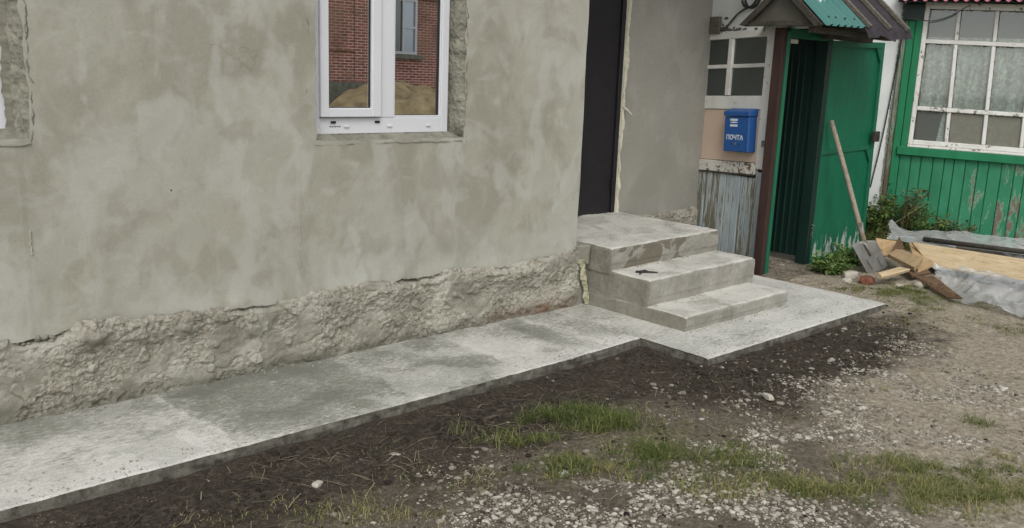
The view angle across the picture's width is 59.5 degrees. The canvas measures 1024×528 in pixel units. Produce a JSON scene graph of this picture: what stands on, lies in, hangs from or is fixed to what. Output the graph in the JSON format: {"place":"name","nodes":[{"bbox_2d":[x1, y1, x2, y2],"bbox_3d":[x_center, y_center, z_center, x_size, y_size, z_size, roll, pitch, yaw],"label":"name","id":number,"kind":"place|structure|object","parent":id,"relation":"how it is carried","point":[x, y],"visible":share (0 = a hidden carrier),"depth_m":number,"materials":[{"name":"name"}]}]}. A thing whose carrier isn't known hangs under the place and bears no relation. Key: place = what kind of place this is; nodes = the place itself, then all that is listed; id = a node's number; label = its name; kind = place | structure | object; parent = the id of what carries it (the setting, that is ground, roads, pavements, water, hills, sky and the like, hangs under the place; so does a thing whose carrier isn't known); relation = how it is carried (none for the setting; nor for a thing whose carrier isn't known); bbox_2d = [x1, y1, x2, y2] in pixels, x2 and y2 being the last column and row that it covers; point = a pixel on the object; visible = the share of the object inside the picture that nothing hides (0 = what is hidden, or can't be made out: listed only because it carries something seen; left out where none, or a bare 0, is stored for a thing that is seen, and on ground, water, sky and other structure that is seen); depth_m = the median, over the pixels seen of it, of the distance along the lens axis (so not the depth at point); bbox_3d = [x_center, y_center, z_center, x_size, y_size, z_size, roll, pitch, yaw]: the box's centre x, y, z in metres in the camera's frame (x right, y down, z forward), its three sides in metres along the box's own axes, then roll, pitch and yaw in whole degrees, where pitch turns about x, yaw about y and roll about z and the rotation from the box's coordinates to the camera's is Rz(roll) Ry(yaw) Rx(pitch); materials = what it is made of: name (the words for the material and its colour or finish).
{"place":"outdoors","nodes":[
{"label":"outdoors","id":0,"kind":"place"},
{"bbox_2d":[0,275,885,522],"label":"pavement","id":1,"kind":"structure","parent":0,"point":[118,435],"depth_m":4.19,"materials":[{"name":"concrete"}]},
{"bbox_2d":[0,253,880,503],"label":"concrete crumbs","id":2,"kind":"object","parent":1,"relation":"on","point":[122,468],"visible":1,"depth_m":4.49,"materials":[{"name":"grey concrete"}]},
{"bbox_2d":[0,206,1023,527],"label":"ground","id":3,"kind":"structure","parent":0,"point":[1000,348],"depth_m":3.93,"materials":[{"name":"soil"}]},
{"bbox_2d":[311,480,322,487],"bbox_3d":[-0.732,0.826,3.366,0.030,0.015,0.045,6,9,20],"label":"stone","id":4,"kind":"object","parent":3,"relation":"on","point":[317,484],"visible":1,"depth_m":3.35,"materials":[{"name":"stone"}]},
{"bbox_2d":[0,0,712,425],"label":"plastered house","id":5,"kind":"structure","parent":3,"relation":"on","point":[196,192],"depth_m":4.44,"materials":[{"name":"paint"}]},
{"bbox_2d":[0,46,5,128],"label":"window","id":6,"kind":"structure","parent":5,"relation":"in","point":[2,115],"depth_m":3.59,"materials":[{"name":"white plastic"}]},
{"bbox_2d":[315,0,449,133],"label":"window","id":7,"kind":"structure","parent":5,"relation":"in","point":[382,65],"depth_m":4.70,"materials":[{"name":"white plastic"}]},
{"bbox_2d":[578,0,631,216],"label":"door","id":8,"kind":"structure","parent":5,"relation":"in","point":[607,51],"depth_m":6.91,"materials":[{"name":"paint"}]},
{"bbox_2d":[76,288,1023,527],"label":"soil clods","id":9,"kind":"object","parent":3,"relation":"on","point":[235,512],"visible":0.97,"depth_m":3.91,"materials":[{"name":"brown soil"}]},
{"bbox_2d":[134,342,1022,527],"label":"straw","id":10,"kind":"object","parent":3,"relation":"on","point":[901,413],"visible":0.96,"depth_m":3.63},
{"bbox_2d":[576,212,787,331],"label":"porch stairs","id":11,"kind":"structure","parent":3,"relation":"on","point":[609,244],"depth_m":5.94,"materials":[{"name":"concrete"}]},
{"bbox_2d":[635,270,657,273],"bbox_3d":[0.865,0.047,5.782,0.140,0.022,0.068,-4,13,-25],"label":"twig","id":12,"kind":"object","parent":11,"relation":"on","point":[641,271],"visible":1,"depth_m":5.78,"materials":[{"name":"black wood"}]},
{"bbox_2d":[695,0,821,257],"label":"timber annex","id":13,"kind":"object","parent":3,"relation":"on","point":[728,198],"visible":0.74,"depth_m":7.47,"materials":[{"name":"white paint"}]},
{"bbox_2d":[720,0,757,30],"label":"cable","id":14,"kind":"object","parent":13,"relation":"attached to","point":[733,18],"visible":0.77,"depth_m":7.34,"materials":[{"name":"black rubber"}]},
{"bbox_2d":[723,108,757,152],"bbox_3d":[1.865,-1.096,7.339,0.103,0.351,0.284,-6,12,-32],"label":"post box","id":15,"kind":"object","parent":13,"relation":"attached to","point":[739,133],"visible":1,"depth_m":7.28,"materials":[{"name":"blue paint"}]},
{"bbox_2d":[704,26,776,169],"bbox_3d":[1.853,-1.391,7.449,0.062,1.130,0.800,-6,14,-32],"label":"window frame","id":16,"kind":"structure","parent":13,"relation":"in","point":[740,51],"depth_m":7.33,"materials":[{"name":"white paint"}]},
{"bbox_2d":[741,0,760,8],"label":"cable","id":17,"kind":"object","parent":13,"relation":"attached to","point":[747,6],"visible":1,"depth_m":7.10,"materials":[{"name":"black rubber"}]},
{"bbox_2d":[762,392,773,400],"bbox_3d":[1.272,0.658,4.451,0.032,0.029,0.069,-1,5,-15],"label":"stone","id":18,"kind":"object","parent":3,"relation":"on","point":[768,396],"visible":1,"depth_m":4.43,"materials":[{"name":"stone"}]},
{"bbox_2d":[701,0,912,275],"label":"roofed gate","id":19,"kind":"structure","parent":3,"relation":"on","point":[821,77],"depth_m":7.54,"materials":[{"name":"green paint"}]},
{"bbox_2d":[805,250,858,275],"bbox_3d":[2.619,0.022,7.359,0.386,0.235,0.399,-9,16,-42],"label":"weed","id":20,"kind":"object","parent":3,"relation":"on","point":[822,266],"visible":1,"depth_m":7.31,"materials":[{"name":"green plant"}]},
{"bbox_2d":[815,250,852,265],"bbox_3d":[2.721,-0.021,7.522,0.380,0.185,0.266,-1,13,-15],"label":"weed","id":21,"kind":"object","parent":3,"relation":"on","point":[839,259],"visible":0.46,"depth_m":7.48,"materials":[{"name":"green plant"}]},
{"bbox_2d":[841,278,851,282],"bbox_3d":[2.611,0.132,6.996,0.070,0.042,0.056,-7,15,-34],"label":"stone","id":22,"kind":"object","parent":3,"relation":"on","point":[848,280],"visible":0.72,"depth_m":6.98,"materials":[{"name":"stone"}]},
{"bbox_2d":[842,270,858,279],"bbox_3d":[2.704,0.091,7.157,0.109,0.066,0.087,-4,12,1],"label":"stone","id":23,"kind":"object","parent":3,"relation":"on","point":[852,275],"visible":0.9,"depth_m":7.12,"materials":[{"name":"stone"}]},
{"bbox_2d":[832,242,881,264],"bbox_3d":[2.927,-0.085,7.762,0.370,0.212,0.378,-1,13,-14],"label":"weed","id":24,"kind":"object","parent":3,"relation":"on","point":[854,257],"visible":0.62,"depth_m":7.72,"materials":[{"name":"green plant"}]},
{"bbox_2d":[829,120,888,272],"bbox_3d":[2.868,-0.544,7.401,0.603,1.243,0.236,6,13,18],"label":"shovel","id":25,"kind":"object","parent":3,"relation":"on","point":[870,255],"visible":1,"depth_m":7.44,"materials":[{"name":"grey wood"}]},
{"bbox_2d":[859,275,874,284],"bbox_3d":[2.782,0.134,7.017,0.109,0.078,0.172,8,11,27],"label":"broken brick","id":26,"kind":"object","parent":3,"relation":"on","point":[867,279],"visible":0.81,"depth_m":6.95,"materials":[{"name":"red brick"}]},
{"bbox_2d":[865,195,902,239],"bbox_3d":[3.561,-0.448,8.826,0.430,0.514,0.530,-9,16,-42],"label":"weed bush","id":27,"kind":"object","parent":3,"relation":"on","point":[873,221],"visible":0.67,"depth_m":8.74,"materials":[{"name":"green plant"}]},
{"bbox_2d":[871,203,969,238],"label":"dry branches","id":28,"kind":"object","parent":27,"relation":"on","point":[913,232],"visible":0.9,"depth_m":8.62,"materials":[{"name":"brown wood"}]},
{"bbox_2d":[876,238,895,255],"bbox_3d":[3.272,-0.140,7.758,0.220,0.135,0.152,4,12,8],"label":"plywood scrap","id":29,"kind":"object","parent":3,"relation":"on","point":[886,246],"visible":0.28,"depth_m":7.77,"materials":[{"name":"beige wood"}]},
{"bbox_2d":[877,267,909,279],"bbox_3d":[2.975,0.074,7.011,0.408,0.046,0.109,-9,16,-42],"label":"batten","id":30,"kind":"object","parent":3,"relation":"on","point":[891,272],"visible":1,"depth_m":6.98,"materials":[{"name":"brown wood"}]},
{"bbox_2d":[874,183,932,244],"bbox_3d":[3.798,-0.482,8.798,0.465,0.595,0.582,-9,16,-42],"label":"weed bush","id":31,"kind":"object","parent":3,"relation":"on","point":[910,206],"visible":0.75,"depth_m":8.70,"materials":[{"name":"green plant"}]},
{"bbox_2d":[908,269,930,277],"bbox_3d":[3.318,0.063,7.248,0.130,0.038,0.454,13,16,40],"label":"wood scrap","id":32,"kind":"object","parent":3,"relation":"on","point":[912,273],"visible":0.74,"depth_m":7.15,"materials":[{"name":"brown wood"}]},
{"bbox_2d":[888,249,922,270],"bbox_3d":[3.256,-0.040,7.371,0.177,0.092,0.513,1,12,-6],"label":"wood block","id":33,"kind":"object","parent":32,"relation":"on","point":[911,261],"depth_m":7.34,"materials":[{"name":"beige wood"}]},
{"bbox_2d":[891,236,903,251],"bbox_3d":[3.288,-0.143,7.603,0.092,0.149,0.231,12,16,39],"label":"wood scrap","id":34,"kind":"object","parent":33,"relation":"on","point":[898,245],"visible":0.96,"depth_m":7.61,"materials":[{"name":"brown wood"}]},
{"bbox_2d":[909,243,935,272],"bbox_3d":[3.433,-0.043,7.461,0.173,0.131,0.720,6,13,16],"label":"plywood scrap","id":35,"kind":"object","parent":32,"relation":"on","point":[926,263],"visible":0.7,"depth_m":7.42,"materials":[{"name":"beige wood"}]},
{"bbox_2d":[915,282,924,287],"bbox_3d":[3.160,0.163,6.948,0.050,0.044,0.062,-6,6,-33],"label":"stone","id":36,"kind":"object","parent":3,"relation":"on","point":[920,284],"visible":1,"depth_m":6.93,"materials":[{"name":"stone"}]},
{"bbox_2d":[897,204,952,242],"bbox_3d":[3.962,-0.359,8.643,0.504,0.431,0.512,-9,16,-42],"label":"weed bush","id":37,"kind":"object","parent":3,"relation":"on","point":[920,227],"visible":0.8,"depth_m":8.57,"materials":[{"name":"green plant"}]},
{"bbox_2d":[838,0,1023,250],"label":"green house","id":38,"kind":"structure","parent":3,"relation":"on","point":[953,140],"depth_m":8.60,"materials":[{"name":"paint"}]},
{"bbox_2d":[870,20,905,187],"bbox_3d":[3.680,-1.583,8.760,0.154,1.692,0.034,11,15,35],"label":"cable","id":39,"kind":"object","parent":38,"relation":"attached to","point":[887,110],"visible":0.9,"depth_m":8.78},
{"bbox_2d":[908,5,969,20],"bbox_3d":[3.972,-2.336,8.343,0.523,0.149,0.038,10,14,32],"label":"cable","id":40,"kind":"object","parent":38,"relation":"attached to","point":[939,19],"visible":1,"depth_m":8.35,"materials":[{"name":"black rubber"}]},
{"bbox_2d":[908,2,1023,152],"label":"window frame","id":41,"kind":"structure","parent":38,"relation":"in","point":[985,7],"depth_m":8.46,"materials":[{"name":"white paint"}]},
{"bbox_2d":[914,276,962,298],"bbox_3d":[3.245,0.178,6.765,0.114,0.095,0.546,0,12,-10],"label":"plank","id":42,"kind":"object","parent":3,"relation":"on","point":[938,286],"visible":1,"depth_m":6.76,"materials":[{"name":"brown wood"}]},
{"bbox_2d":[930,214,977,241],"bbox_3d":[4.247,-0.299,8.615,0.412,0.347,0.475,-3,13,-24],"label":"weed bush","id":43,"kind":"object","parent":3,"relation":"on","point":[956,232],"visible":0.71,"depth_m":8.52,"materials":[{"name":"green plant"}]},
{"bbox_3d":[4.232,0.103,7.060,0.405,0.088,2.000,-9,16,-42],"label":"plank","id":44,"kind":"object","parent":3,"relation":"on","visible":0},
{"bbox_2d":[912,242,1023,282],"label":"plank","id":45,"kind":"object","parent":44,"relation":"on","point":[983,264],"visible":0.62,"depth_m":7.27,"materials":[{"name":"beige wood"}]},
{"bbox_2d":[173,317,1023,527],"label":"gravel","id":46,"kind":"structure","parent":0,"point":[859,407],"depth_m":3.65,"materials":[{"name":"grey gravel"}]},
{"bbox_2d":[173,226,1023,527],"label":"grass","id":47,"kind":"structure","parent":0,"point":[603,418],"depth_m":3.65,"materials":[{"name":"green plant"}]},
{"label":"plastic film","id":48,"kind":"object","parent":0,"visible":0},
{"bbox_2d":[918,240,1023,258],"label":"slat","id":49,"kind":"object","parent":48,"relation":"on","point":[985,251],"visible":0.43,"depth_m":7.65,"materials":[{"name":"wood"}]},
{"bbox_2d":[923,237,1023,253],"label":"pole","id":50,"kind":"object","parent":48,"relation":"on","point":[976,245],"visible":1,"depth_m":7.61,"materials":[{"name":"black metal"}]}
]}

